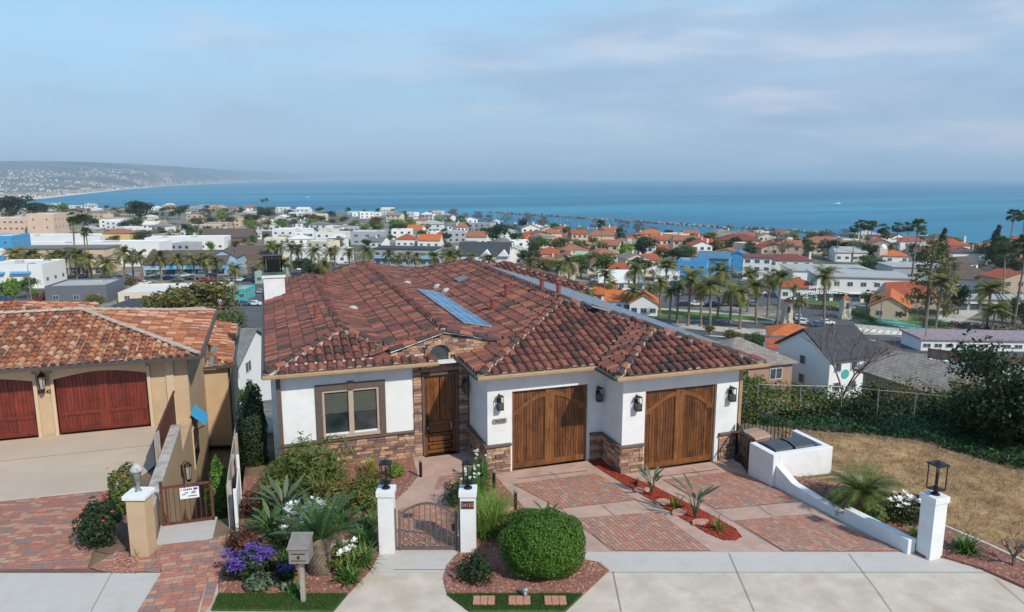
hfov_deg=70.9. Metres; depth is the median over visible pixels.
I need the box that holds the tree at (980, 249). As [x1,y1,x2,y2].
[973,243,1003,259]
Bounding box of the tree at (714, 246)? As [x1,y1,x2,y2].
[708,241,717,250]
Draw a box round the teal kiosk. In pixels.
[227,285,255,299]
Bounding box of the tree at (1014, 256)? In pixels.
[1008,253,1023,267]
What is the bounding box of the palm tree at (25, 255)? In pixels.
[18,251,40,258]
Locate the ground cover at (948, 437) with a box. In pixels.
[761,412,1023,469]
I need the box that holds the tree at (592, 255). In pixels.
[584,251,601,258]
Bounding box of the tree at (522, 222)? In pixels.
[517,219,528,225]
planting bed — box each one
[94,486,147,553]
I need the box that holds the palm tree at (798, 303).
[790,293,810,324]
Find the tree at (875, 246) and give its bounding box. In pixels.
[869,244,878,254]
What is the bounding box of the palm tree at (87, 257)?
[73,252,98,276]
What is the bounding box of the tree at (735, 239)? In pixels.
[728,236,741,243]
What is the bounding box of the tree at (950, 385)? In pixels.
[942,375,990,394]
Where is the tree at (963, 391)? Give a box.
[940,384,1018,439]
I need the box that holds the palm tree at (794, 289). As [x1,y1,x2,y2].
[789,283,801,304]
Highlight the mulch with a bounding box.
[589,459,741,539]
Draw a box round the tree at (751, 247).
[744,244,754,252]
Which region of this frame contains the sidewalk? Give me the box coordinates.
[197,573,1023,611]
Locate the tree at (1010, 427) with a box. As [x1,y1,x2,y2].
[981,358,1023,448]
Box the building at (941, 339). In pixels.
[899,329,1023,350]
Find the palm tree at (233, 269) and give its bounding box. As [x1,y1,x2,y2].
[223,261,245,299]
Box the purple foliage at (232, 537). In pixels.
[225,526,239,547]
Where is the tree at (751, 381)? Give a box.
[742,373,772,409]
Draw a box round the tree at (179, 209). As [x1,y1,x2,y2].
[167,206,186,218]
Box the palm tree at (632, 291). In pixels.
[619,282,646,302]
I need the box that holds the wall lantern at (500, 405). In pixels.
[497,394,503,410]
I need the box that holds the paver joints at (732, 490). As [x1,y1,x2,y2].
[665,472,795,508]
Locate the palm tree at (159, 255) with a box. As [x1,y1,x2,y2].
[147,250,172,280]
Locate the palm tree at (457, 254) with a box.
[452,248,463,260]
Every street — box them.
[647,316,1023,355]
[654,295,673,306]
[764,292,865,325]
[938,307,981,325]
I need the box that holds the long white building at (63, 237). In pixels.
[30,233,108,240]
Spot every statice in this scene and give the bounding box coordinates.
[219,541,277,581]
[276,563,297,581]
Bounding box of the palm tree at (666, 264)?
[653,256,678,291]
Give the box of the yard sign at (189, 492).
[179,486,198,498]
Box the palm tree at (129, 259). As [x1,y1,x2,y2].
[122,250,139,276]
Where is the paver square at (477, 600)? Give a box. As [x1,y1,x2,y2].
[473,596,494,605]
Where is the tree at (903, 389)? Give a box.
[853,372,928,417]
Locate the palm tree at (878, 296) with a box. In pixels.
[869,293,886,301]
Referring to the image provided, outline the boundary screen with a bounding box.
[233,454,241,527]
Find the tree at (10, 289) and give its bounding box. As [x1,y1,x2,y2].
[0,277,21,300]
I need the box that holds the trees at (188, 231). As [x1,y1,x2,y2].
[2,204,828,257]
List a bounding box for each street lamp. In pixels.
[27,263,35,300]
[872,282,882,323]
[925,291,936,335]
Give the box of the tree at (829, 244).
[814,238,842,252]
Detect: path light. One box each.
[419,460,421,476]
[492,470,495,487]
[514,490,516,509]
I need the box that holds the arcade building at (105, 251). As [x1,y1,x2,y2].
[3,244,121,273]
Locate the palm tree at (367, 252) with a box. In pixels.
[358,245,377,261]
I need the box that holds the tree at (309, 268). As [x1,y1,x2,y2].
[301,263,323,273]
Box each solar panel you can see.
[417,288,449,298]
[426,295,461,306]
[437,303,475,315]
[449,312,491,326]
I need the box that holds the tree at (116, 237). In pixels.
[111,235,120,239]
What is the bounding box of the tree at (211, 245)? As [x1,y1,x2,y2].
[205,241,214,249]
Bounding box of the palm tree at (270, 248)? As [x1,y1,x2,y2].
[260,239,276,253]
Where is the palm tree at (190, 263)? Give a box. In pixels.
[179,251,203,280]
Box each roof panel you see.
[490,266,535,279]
[501,270,551,285]
[516,276,567,291]
[531,282,589,299]
[544,282,588,295]
[549,289,610,307]
[561,288,605,301]
[569,297,637,317]
[576,294,630,310]
[592,300,655,319]
[617,309,683,329]
[642,319,717,342]
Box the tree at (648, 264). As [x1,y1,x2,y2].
[628,256,653,269]
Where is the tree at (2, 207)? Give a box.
[0,199,11,211]
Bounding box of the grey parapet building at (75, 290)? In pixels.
[44,278,124,302]
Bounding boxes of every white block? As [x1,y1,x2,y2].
[272,228,313,236]
[315,231,349,241]
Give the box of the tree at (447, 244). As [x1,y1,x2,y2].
[442,242,451,247]
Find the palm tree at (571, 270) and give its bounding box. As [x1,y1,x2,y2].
[558,254,581,278]
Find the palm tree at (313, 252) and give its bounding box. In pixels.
[304,244,322,263]
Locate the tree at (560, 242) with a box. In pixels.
[550,237,571,247]
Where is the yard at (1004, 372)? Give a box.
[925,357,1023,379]
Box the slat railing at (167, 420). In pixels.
[153,391,176,465]
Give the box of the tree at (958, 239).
[948,236,963,241]
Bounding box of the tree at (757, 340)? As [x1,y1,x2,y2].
[741,331,764,345]
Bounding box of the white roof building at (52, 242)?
[31,241,85,244]
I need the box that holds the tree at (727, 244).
[723,240,732,247]
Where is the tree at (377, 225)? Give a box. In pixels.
[374,223,382,229]
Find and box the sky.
[0,0,1023,178]
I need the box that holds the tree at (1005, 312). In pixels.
[996,300,1010,322]
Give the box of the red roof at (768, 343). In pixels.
[761,338,781,352]
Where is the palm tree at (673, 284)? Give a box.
[669,277,686,322]
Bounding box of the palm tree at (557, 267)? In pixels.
[546,257,570,275]
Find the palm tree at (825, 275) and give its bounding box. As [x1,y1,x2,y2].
[806,263,844,326]
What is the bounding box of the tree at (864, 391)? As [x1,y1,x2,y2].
[843,378,889,416]
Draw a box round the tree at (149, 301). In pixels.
[139,290,211,307]
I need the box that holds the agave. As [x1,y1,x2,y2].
[668,494,683,507]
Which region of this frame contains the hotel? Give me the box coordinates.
[0,216,27,233]
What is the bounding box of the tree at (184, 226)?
[180,223,192,232]
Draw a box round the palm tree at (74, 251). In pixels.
[63,245,86,278]
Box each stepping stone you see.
[634,487,649,492]
[654,498,669,505]
[671,508,686,515]
[692,518,708,525]
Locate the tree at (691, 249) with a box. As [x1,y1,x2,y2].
[680,244,697,256]
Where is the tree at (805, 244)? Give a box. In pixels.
[802,241,817,251]
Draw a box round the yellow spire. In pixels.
[363,452,382,471]
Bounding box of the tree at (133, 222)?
[124,218,142,225]
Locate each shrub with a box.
[71,495,121,549]
[105,461,135,515]
[203,454,227,518]
[230,527,262,553]
[238,490,263,517]
[251,469,291,511]
[260,452,293,484]
[261,433,365,499]
[272,499,322,551]
[276,431,313,485]
[293,496,340,537]
[312,472,359,514]
[322,536,361,576]
[324,465,390,513]
[356,468,384,494]
[386,461,404,478]
[441,478,461,507]
[455,548,496,585]
[496,508,526,538]
[997,538,1023,565]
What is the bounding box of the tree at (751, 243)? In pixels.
[744,240,755,250]
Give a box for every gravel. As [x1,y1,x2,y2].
[112,551,137,572]
[218,458,416,592]
[443,473,607,593]
[793,476,1023,581]
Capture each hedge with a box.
[723,329,764,345]
[740,380,868,424]
[746,390,955,424]
[808,304,839,310]
[851,309,878,321]
[927,320,952,327]
[947,320,1023,329]
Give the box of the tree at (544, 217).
[539,215,547,224]
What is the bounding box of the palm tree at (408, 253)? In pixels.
[401,251,414,268]
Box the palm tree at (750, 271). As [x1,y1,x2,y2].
[737,265,762,311]
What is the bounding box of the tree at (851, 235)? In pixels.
[848,233,857,237]
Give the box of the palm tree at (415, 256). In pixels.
[409,252,423,267]
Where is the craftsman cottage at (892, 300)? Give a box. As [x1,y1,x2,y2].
[868,288,910,320]
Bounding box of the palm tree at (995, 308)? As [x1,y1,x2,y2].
[977,300,1016,329]
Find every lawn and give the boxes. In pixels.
[651,310,771,320]
[810,300,839,306]
[851,311,960,327]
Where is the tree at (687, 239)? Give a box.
[684,236,699,242]
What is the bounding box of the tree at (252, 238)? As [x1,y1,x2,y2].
[249,235,255,242]
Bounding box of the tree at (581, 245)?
[578,240,589,247]
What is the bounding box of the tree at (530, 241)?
[526,239,538,250]
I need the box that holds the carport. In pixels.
[946,293,1023,310]
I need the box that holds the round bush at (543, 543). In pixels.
[498,507,586,578]
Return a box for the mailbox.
[286,532,313,602]
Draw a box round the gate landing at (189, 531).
[157,517,216,544]
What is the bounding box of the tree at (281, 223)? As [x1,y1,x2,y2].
[273,220,288,227]
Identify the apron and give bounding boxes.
[0,573,213,611]
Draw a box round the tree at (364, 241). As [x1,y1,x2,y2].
[360,239,371,244]
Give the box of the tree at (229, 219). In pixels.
[221,216,238,221]
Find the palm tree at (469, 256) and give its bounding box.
[463,252,477,259]
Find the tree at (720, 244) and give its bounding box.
[714,241,724,250]
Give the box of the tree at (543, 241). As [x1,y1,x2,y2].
[533,236,550,248]
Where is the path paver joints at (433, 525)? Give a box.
[401,501,458,544]
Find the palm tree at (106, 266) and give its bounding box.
[93,255,121,277]
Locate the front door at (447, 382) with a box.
[421,371,458,456]
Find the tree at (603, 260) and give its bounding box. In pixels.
[593,251,616,269]
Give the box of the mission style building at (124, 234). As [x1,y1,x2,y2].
[101,228,137,239]
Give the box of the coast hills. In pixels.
[0,161,406,199]
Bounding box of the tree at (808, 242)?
[805,240,813,256]
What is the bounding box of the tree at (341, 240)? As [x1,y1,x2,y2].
[332,236,345,244]
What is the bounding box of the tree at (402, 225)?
[396,222,409,228]
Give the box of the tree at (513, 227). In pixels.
[507,224,517,229]
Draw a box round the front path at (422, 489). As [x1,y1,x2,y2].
[395,450,478,547]
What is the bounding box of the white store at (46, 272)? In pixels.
[0,259,66,287]
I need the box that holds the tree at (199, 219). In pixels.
[189,217,203,223]
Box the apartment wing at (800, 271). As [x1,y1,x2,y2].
[779,263,874,280]
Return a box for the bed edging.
[945,525,1023,561]
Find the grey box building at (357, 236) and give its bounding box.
[350,230,387,244]
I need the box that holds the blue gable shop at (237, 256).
[214,246,246,270]
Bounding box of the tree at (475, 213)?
[472,211,481,217]
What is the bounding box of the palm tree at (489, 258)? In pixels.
[480,252,498,262]
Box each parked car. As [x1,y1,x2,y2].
[0,296,14,300]
[29,296,44,300]
[139,280,150,283]
[150,273,162,276]
[162,275,174,278]
[171,277,184,280]
[180,273,190,276]
[187,275,200,278]
[237,300,250,305]
[243,277,253,280]
[248,300,261,305]
[676,300,690,305]
[691,300,704,305]
[704,300,716,305]
[749,300,754,305]
[800,318,808,324]
[809,320,827,326]
[820,319,834,324]
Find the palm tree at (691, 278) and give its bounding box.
[674,264,709,325]
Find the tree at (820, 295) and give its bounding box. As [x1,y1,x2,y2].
[816,287,832,304]
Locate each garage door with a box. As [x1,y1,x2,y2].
[0,379,38,438]
[55,370,150,432]
[512,384,586,468]
[643,384,714,468]
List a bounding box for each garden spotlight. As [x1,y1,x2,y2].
[281,582,286,590]
[521,586,528,595]
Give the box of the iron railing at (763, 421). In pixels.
[741,403,794,439]
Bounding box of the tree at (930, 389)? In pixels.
[901,378,948,420]
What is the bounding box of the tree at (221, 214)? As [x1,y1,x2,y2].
[216,209,227,219]
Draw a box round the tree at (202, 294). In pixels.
[155,278,247,320]
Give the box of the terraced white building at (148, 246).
[78,240,172,266]
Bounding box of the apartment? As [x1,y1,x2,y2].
[877,262,940,280]
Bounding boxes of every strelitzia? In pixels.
[637,464,663,494]
[671,472,721,517]
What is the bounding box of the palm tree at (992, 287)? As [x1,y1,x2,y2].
[968,277,1015,328]
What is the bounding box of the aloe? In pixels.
[709,513,730,532]
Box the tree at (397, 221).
[390,218,407,225]
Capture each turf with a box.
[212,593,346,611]
[447,593,582,611]
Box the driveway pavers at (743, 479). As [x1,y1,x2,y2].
[663,472,797,508]
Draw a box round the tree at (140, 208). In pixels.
[123,200,155,220]
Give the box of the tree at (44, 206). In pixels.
[25,202,53,211]
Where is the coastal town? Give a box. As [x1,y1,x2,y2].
[0,168,378,197]
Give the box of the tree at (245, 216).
[243,213,259,219]
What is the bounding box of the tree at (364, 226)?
[359,224,370,229]
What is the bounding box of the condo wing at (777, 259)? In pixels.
[771,252,813,272]
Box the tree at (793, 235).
[788,231,799,237]
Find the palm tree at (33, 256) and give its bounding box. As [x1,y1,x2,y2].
[21,248,45,258]
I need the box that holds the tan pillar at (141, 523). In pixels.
[121,487,156,557]
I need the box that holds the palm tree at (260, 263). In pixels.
[255,255,265,270]
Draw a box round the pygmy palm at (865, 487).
[821,458,910,516]
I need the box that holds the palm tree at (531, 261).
[522,256,537,267]
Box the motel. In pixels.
[372,245,441,266]
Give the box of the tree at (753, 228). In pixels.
[748,226,762,233]
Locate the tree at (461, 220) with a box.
[457,218,467,221]
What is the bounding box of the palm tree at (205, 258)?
[193,251,219,281]
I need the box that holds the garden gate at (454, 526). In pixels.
[394,502,460,549]
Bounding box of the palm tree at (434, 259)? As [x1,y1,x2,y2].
[425,250,443,264]
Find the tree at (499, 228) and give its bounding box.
[484,222,509,239]
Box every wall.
[148,420,197,529]
[775,465,915,553]
[928,358,1003,371]
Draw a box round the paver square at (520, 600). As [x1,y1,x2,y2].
[509,596,529,605]
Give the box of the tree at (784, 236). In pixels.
[770,231,794,253]
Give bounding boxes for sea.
[27,179,1023,243]
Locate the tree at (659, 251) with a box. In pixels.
[652,246,672,263]
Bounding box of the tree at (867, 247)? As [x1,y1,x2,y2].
[860,244,873,255]
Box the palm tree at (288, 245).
[283,242,297,263]
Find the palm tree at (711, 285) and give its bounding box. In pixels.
[693,276,725,332]
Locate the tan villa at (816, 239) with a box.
[802,236,841,253]
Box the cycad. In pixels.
[269,488,369,575]
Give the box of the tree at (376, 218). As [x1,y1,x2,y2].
[368,217,383,222]
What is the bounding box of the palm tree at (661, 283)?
[648,273,671,315]
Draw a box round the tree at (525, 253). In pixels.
[517,249,541,268]
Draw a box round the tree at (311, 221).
[305,218,319,227]
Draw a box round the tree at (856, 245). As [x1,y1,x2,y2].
[848,240,865,246]
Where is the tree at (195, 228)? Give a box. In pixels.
[187,225,201,232]
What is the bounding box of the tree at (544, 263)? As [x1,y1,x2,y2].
[537,258,554,271]
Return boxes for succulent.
[533,500,559,510]
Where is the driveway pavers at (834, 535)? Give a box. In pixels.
[735,513,900,550]
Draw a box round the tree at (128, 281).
[124,276,136,286]
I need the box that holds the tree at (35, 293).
[31,288,40,296]
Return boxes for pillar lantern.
[378,459,391,489]
[462,459,473,489]
[926,460,949,495]
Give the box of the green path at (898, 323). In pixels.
[864,318,925,328]
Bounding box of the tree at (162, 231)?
[156,229,168,233]
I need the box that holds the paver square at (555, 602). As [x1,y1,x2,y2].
[544,596,566,605]
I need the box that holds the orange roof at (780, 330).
[764,323,806,337]
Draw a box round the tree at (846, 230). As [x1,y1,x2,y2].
[841,228,850,237]
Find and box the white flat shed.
[118,282,233,301]
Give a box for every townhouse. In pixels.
[520,234,530,239]
[538,247,559,256]
[545,228,561,238]
[557,245,587,254]
[561,231,570,239]
[587,230,617,243]
[639,229,662,235]
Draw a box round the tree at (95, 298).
[82,293,110,306]
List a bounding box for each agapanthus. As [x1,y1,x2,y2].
[240,504,290,534]
[256,542,278,559]
[261,526,297,548]
[270,544,298,574]
[277,574,308,597]
[328,557,367,587]
[332,505,366,535]
[339,521,378,548]
[344,538,385,573]
[347,508,377,533]
[447,474,491,503]
[455,465,501,498]
[456,449,501,481]
[903,522,917,536]
[945,529,992,557]
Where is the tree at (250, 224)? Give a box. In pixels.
[242,219,257,228]
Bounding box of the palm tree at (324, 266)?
[313,257,334,273]
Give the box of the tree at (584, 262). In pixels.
[571,254,591,277]
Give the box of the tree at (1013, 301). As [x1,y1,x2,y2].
[1006,296,1020,322]
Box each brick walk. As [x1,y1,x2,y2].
[137,572,209,611]
[156,536,224,571]
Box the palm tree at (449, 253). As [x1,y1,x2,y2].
[438,249,459,262]
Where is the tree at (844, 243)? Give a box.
[841,241,851,245]
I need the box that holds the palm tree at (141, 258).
[128,249,149,280]
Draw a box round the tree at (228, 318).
[216,308,247,327]
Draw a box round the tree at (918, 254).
[908,251,929,260]
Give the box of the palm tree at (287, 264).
[280,255,293,276]
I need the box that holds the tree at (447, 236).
[442,233,450,240]
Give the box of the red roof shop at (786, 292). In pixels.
[776,277,815,299]
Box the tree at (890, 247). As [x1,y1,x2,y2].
[888,243,893,249]
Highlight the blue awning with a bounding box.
[191,404,207,431]
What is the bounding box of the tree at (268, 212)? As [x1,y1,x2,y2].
[262,210,272,215]
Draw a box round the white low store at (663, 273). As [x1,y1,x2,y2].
[652,268,679,280]
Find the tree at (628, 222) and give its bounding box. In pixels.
[622,220,631,230]
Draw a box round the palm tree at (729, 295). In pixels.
[717,280,741,322]
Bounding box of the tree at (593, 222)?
[589,219,597,228]
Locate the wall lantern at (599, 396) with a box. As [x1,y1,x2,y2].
[596,386,603,401]
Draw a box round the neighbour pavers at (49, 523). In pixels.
[0,490,108,569]
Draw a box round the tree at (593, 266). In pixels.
[588,263,609,271]
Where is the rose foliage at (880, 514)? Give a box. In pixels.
[858,502,895,523]
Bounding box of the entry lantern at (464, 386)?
[462,379,467,392]
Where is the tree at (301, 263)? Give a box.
[290,257,313,271]
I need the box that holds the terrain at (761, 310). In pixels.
[2,207,1023,445]
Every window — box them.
[53,295,58,299]
[192,418,199,469]
[245,359,251,373]
[314,379,386,440]
[424,339,454,359]
[640,308,646,312]
[650,308,655,312]
[769,367,782,379]
[798,373,804,382]
[799,354,805,364]
[832,382,839,391]
[834,363,841,372]
[841,369,848,378]
[850,361,857,370]
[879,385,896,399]
[923,343,930,347]
[934,343,941,347]
[1003,344,1010,348]
[1014,345,1022,348]
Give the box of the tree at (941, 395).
[907,386,956,423]
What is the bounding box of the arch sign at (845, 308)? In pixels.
[780,285,851,323]
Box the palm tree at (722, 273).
[705,261,737,320]
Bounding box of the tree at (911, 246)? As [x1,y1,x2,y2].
[907,243,919,251]
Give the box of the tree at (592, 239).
[586,236,598,242]
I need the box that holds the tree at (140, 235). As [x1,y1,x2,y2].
[131,230,152,239]
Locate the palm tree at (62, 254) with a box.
[51,247,71,266]
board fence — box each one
[226,416,243,527]
[927,347,951,360]
[952,352,1023,365]
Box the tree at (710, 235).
[702,232,718,241]
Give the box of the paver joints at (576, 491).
[514,474,630,507]
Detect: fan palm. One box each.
[66,212,78,277]
[74,214,90,278]
[80,227,92,276]
[597,219,605,247]
[849,224,859,261]
[854,219,865,246]
[863,220,875,244]
[870,220,878,244]
[876,223,890,243]
[879,232,889,241]
[891,222,904,250]
[902,221,914,253]
[910,218,927,279]
[915,227,927,246]
[991,235,1019,293]
[1005,209,1022,255]
[1011,233,1023,324]
[1017,209,1023,250]
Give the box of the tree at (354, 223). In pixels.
[348,220,360,225]
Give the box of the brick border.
[200,534,229,611]
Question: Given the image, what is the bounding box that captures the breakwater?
[488,211,981,243]
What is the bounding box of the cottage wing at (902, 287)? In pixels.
[885,281,938,308]
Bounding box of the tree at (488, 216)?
[484,214,492,221]
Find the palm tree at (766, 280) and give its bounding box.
[760,271,778,317]
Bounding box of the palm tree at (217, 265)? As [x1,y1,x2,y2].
[208,256,226,281]
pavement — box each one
[658,308,774,323]
[664,322,765,334]
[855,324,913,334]
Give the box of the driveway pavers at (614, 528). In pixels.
[571,512,709,549]
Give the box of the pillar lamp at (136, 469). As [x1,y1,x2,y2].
[130,463,142,491]
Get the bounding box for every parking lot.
[0,289,45,300]
[202,281,263,327]
[290,263,522,275]
[669,280,769,306]
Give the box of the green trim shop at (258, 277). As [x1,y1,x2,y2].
[254,268,289,283]
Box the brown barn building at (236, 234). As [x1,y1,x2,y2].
[201,228,257,244]
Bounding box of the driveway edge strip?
[0,488,118,500]
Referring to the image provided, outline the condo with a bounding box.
[742,253,772,279]
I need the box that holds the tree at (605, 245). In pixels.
[595,240,608,248]
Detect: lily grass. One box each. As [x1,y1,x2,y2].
[448,481,519,526]
[448,492,525,542]
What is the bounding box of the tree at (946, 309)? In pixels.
[895,235,957,327]
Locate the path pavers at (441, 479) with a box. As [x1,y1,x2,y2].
[434,475,466,488]
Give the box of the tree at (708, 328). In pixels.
[702,325,716,335]
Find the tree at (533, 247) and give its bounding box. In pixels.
[529,242,539,250]
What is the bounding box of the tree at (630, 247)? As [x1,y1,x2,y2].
[617,242,638,254]
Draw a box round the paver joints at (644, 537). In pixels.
[572,512,709,550]
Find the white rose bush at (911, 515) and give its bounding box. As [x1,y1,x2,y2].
[884,490,920,526]
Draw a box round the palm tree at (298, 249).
[288,242,307,258]
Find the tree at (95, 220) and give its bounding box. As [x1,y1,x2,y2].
[84,217,98,224]
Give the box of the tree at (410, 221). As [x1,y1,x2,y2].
[404,217,417,224]
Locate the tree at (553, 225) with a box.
[548,222,559,227]
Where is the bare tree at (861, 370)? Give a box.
[797,313,903,424]
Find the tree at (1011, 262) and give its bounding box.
[991,255,1023,270]
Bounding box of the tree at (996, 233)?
[979,225,1004,265]
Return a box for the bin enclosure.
[729,430,832,485]
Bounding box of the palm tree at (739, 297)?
[725,284,758,328]
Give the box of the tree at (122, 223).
[119,220,128,225]
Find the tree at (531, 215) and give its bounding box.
[525,213,535,221]
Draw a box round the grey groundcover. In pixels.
[243,571,277,592]
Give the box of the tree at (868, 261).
[853,254,887,269]
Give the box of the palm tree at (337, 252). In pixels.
[329,245,342,266]
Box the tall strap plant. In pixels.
[282,466,365,508]
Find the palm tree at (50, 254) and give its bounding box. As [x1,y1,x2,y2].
[39,249,62,260]
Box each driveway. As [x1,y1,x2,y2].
[0,423,182,499]
[495,460,901,551]
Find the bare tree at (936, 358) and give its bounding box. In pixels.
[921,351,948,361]
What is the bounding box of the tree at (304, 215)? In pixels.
[300,214,316,218]
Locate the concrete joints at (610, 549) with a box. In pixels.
[91,469,1023,610]
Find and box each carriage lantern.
[37,371,45,391]
[180,460,191,481]
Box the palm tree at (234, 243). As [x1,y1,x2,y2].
[227,239,242,247]
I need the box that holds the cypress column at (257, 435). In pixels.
[235,379,269,473]
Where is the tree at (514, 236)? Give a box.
[509,233,525,239]
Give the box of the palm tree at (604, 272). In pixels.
[592,267,616,287]
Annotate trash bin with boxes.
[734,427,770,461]
[757,438,792,451]
[779,436,813,449]
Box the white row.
[282,247,353,262]
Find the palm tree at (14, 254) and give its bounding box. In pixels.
[1,246,27,260]
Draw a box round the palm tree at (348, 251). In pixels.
[340,246,356,264]
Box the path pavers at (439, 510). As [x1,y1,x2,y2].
[398,501,457,544]
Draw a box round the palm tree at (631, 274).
[623,259,650,285]
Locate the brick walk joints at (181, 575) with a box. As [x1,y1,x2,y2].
[142,538,221,611]
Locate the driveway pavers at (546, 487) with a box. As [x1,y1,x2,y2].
[514,473,636,507]
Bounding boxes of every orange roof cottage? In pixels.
[582,283,617,300]
[604,290,630,309]
[628,290,658,315]
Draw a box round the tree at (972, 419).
[929,329,1023,448]
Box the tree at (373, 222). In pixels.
[368,220,379,229]
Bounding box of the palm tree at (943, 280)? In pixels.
[919,270,960,328]
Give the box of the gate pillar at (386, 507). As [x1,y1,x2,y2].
[375,484,395,553]
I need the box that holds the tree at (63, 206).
[53,202,68,211]
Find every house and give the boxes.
[0,300,240,505]
[13,212,27,216]
[65,211,81,216]
[68,205,82,209]
[69,224,97,233]
[72,226,103,233]
[84,203,97,208]
[86,207,103,213]
[88,210,111,213]
[89,213,112,219]
[99,218,124,227]
[105,217,128,219]
[105,220,129,228]
[106,298,156,309]
[115,226,143,229]
[118,207,133,214]
[136,214,157,223]
[142,220,161,230]
[143,219,166,222]
[143,229,167,236]
[150,221,175,231]
[151,206,162,209]
[154,233,181,235]
[162,204,176,210]
[170,220,193,227]
[172,241,202,249]
[179,224,202,235]
[186,209,197,213]
[186,212,203,220]
[187,206,200,208]
[192,210,208,216]
[199,224,222,227]
[203,218,221,222]
[204,222,232,227]
[208,204,218,208]
[208,328,271,400]
[212,205,226,212]
[223,217,242,226]
[224,212,238,216]
[227,206,238,211]
[233,211,253,217]
[242,206,256,210]
[242,210,256,213]
[256,215,267,221]
[256,230,261,238]
[257,225,280,230]
[261,254,768,473]
[264,237,286,243]
[274,214,290,220]
[276,207,289,212]
[282,209,295,214]
[287,235,313,246]
[289,211,303,218]
[291,219,305,227]
[295,230,314,238]
[296,207,311,211]
[301,212,316,215]
[302,221,315,227]
[306,239,339,246]
[308,221,332,231]
[309,213,327,219]
[323,228,341,230]
[327,234,348,246]
[342,221,356,225]
[344,226,359,230]
[350,212,357,215]
[358,211,373,218]
[365,235,389,247]
[374,212,381,215]
[380,209,389,214]
[386,212,404,220]
[391,228,412,239]
[396,234,417,245]
[404,214,418,218]
[406,225,426,229]
[407,212,418,215]
[413,218,427,221]
[413,230,428,236]
[417,234,443,247]
[419,220,444,231]
[421,212,431,219]
[431,211,444,213]
[434,214,455,221]
[444,221,464,229]
[445,230,465,242]
[452,223,467,232]
[455,241,477,250]
[458,242,511,262]
[464,216,477,221]
[464,222,476,227]
[465,231,489,241]
[474,222,494,230]
[491,238,512,246]
[499,229,515,237]
[510,239,529,250]
[512,244,527,263]
[520,223,539,232]
[527,229,551,234]
[530,233,554,247]
[540,225,550,230]
[540,254,554,267]
[553,224,571,233]
[554,251,577,272]
[556,261,575,279]
[566,237,582,244]
[570,230,587,243]
[575,251,588,263]
[583,244,594,250]
[583,258,596,273]
[588,248,618,262]
[595,238,621,252]
[599,225,617,231]
[607,263,628,269]
[617,250,648,269]
[622,238,636,250]
[628,239,655,252]
[632,265,661,276]
[639,252,660,265]
[645,236,667,243]
[656,244,670,253]
[659,232,689,234]
[659,233,680,250]
[672,235,695,248]
[677,257,708,280]
[681,230,699,235]
[686,239,712,250]
[690,249,698,257]
[696,237,715,243]
[697,250,731,272]
[708,228,728,237]
[715,247,736,251]
[716,233,737,243]
[717,337,798,402]
[721,231,738,233]
[730,249,749,270]
[733,241,760,249]
[739,232,755,236]
[752,230,768,233]
[753,241,787,254]
[755,232,771,241]
[766,236,792,240]
[770,229,798,236]
[771,240,802,254]
[774,324,878,401]
[824,234,842,239]
[827,246,868,261]
[839,238,866,242]
[852,230,876,239]
[854,349,1008,418]
[865,237,893,249]
[868,233,887,237]
[870,238,897,249]
[873,244,913,268]
[886,233,904,238]
[891,236,925,252]
[906,241,931,253]
[913,245,931,254]
[923,234,954,239]
[926,262,984,293]
[931,249,990,267]
[936,236,971,248]
[937,256,979,267]
[946,245,973,248]
[978,264,996,270]
[978,268,1023,293]
[982,239,991,243]
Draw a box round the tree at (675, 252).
[666,248,689,265]
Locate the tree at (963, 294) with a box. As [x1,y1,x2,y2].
[944,283,973,314]
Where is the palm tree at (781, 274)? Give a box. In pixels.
[767,266,796,324]
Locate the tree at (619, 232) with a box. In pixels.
[614,227,626,238]
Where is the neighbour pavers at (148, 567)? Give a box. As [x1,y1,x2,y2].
[89,553,160,571]
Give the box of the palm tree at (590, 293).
[581,282,599,296]
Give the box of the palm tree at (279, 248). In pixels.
[271,242,287,266]
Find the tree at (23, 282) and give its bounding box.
[15,277,41,298]
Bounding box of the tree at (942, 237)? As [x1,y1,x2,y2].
[927,227,950,260]
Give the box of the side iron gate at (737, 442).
[735,423,750,473]
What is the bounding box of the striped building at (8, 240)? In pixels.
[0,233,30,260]
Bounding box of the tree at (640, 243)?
[632,235,658,253]
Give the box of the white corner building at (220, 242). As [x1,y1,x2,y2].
[145,235,230,249]
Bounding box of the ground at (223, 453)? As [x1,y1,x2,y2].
[0,421,1023,572]
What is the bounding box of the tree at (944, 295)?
[930,251,965,313]
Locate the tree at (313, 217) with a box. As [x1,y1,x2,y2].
[307,215,323,219]
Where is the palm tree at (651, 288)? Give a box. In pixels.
[641,280,657,296]
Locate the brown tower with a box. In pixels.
[246,255,260,277]
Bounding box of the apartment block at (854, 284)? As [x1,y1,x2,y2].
[806,269,913,302]
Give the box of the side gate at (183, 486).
[159,478,214,525]
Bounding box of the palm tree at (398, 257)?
[392,253,404,266]
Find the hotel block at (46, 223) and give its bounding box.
[26,212,69,233]
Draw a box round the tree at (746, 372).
[743,369,748,379]
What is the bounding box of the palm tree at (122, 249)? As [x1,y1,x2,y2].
[111,244,135,279]
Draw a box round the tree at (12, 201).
[0,195,42,213]
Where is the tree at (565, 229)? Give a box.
[562,226,571,231]
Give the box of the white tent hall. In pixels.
[597,269,644,290]

